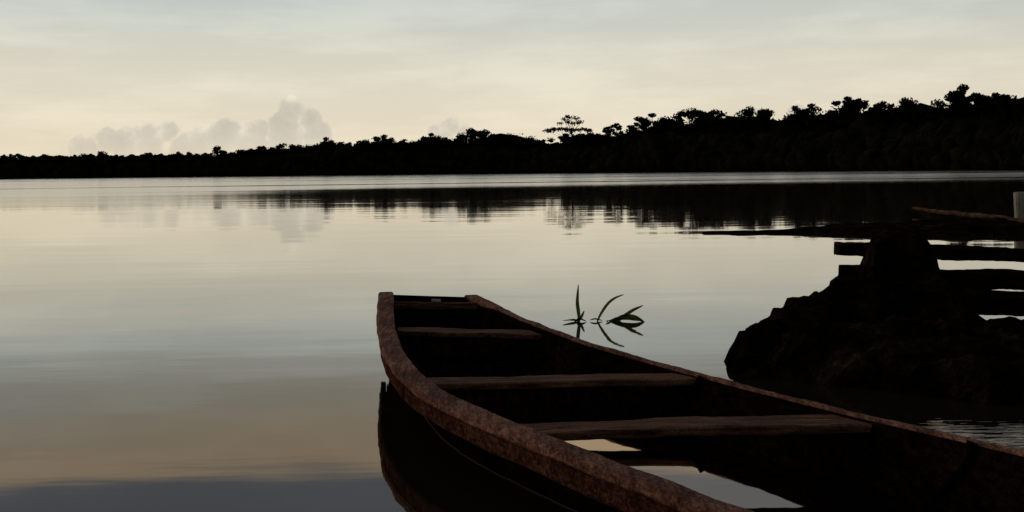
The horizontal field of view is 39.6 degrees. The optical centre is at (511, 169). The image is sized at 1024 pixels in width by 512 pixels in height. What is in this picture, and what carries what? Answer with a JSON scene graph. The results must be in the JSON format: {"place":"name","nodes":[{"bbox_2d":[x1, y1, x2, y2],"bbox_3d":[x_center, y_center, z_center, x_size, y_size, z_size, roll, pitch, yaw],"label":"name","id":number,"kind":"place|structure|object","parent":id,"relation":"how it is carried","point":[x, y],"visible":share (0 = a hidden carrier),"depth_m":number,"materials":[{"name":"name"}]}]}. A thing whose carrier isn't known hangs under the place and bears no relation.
{"place":"outdoors","nodes":[
{"label":"outdoors","id":0,"kind":"place"},
{"bbox_2d":[1,170,831,178],"bbox_3d":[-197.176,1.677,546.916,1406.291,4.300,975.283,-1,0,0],"label":"shore land","id":1,"kind":"structure","parent":0,"point":[316,175],"depth_m":483.50,"materials":[{"name":"black soil"}]},
{"bbox_2d":[0,84,1023,178],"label":"distant trees","id":2,"kind":"object","parent":1,"relation":"on","point":[961,132],"visible":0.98,"depth_m":383.09,"materials":[{"name":"black plant"}]},
{"bbox_2d":[542,115,591,146],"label":"emergent tree","id":3,"kind":"object","parent":1,"relation":"on","point":[570,130],"visible":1,"depth_m":423.89,"materials":[{"name":"black plant"}]},
{"bbox_2d":[0,170,1023,511],"bbox_3d":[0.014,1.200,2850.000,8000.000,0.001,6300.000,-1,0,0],"label":"lake water","id":4,"kind":"structure","parent":0,"point":[188,344],"depth_m":13.50,"materials":[{"name":"grey liquid"}]},
{"bbox_2d":[563,285,644,323],"bbox_3d":[0.712,1.058,11.110,0.643,0.314,0.221,-1,0,0],"label":"water plant","id":5,"kind":"object","parent":4,"relation":"in","point":[628,315],"visible":0.99,"depth_m":11.20,"materials":[{"name":"green plant"}]},
{"bbox_2d":[376,292,1023,511],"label":"canoe","id":6,"kind":"object","parent":4,"relation":"on","point":[567,420],"visible":1,"depth_m":5.53,"materials":[{"name":"brown wood"}]},
{"bbox_2d":[834,242,1023,316],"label":"wooden jetty","id":7,"kind":"object","parent":4,"relation":"in","point":[971,282],"visible":0.38,"depth_m":9.90,"materials":[{"name":"brown wood"}]},
{"bbox_2d":[0,0,1023,156],"label":"sky","id":8,"kind":"structure","parent":0,"point":[113,77],"materials":[{"name":"beige"}]},
{"bbox_2d":[702,217,1023,235],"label":"mud spit","id":9,"kind":"structure","parent":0,"point":[983,226],"depth_m":25.16,"materials":[{"name":"black soil"}]},
{"bbox_2d":[911,207,1023,221],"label":"fallen log","id":10,"kind":"object","parent":9,"relation":"on","point":[971,215],"visible":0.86,"depth_m":29.38,"materials":[{"name":"brown wood"}]},
{"bbox_2d":[1014,192,1023,217],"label":"wooden post","id":11,"kind":"object","parent":9,"relation":"on","point":[1018,204],"visible":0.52,"depth_m":28.91,"materials":[{"name":"grey wood"}]},
{"bbox_2d":[724,228,1023,406],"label":"muddy bank","id":12,"kind":"structure","parent":0,"point":[890,313],"depth_m":8.27,"materials":[{"name":"black soil"}]}
]}

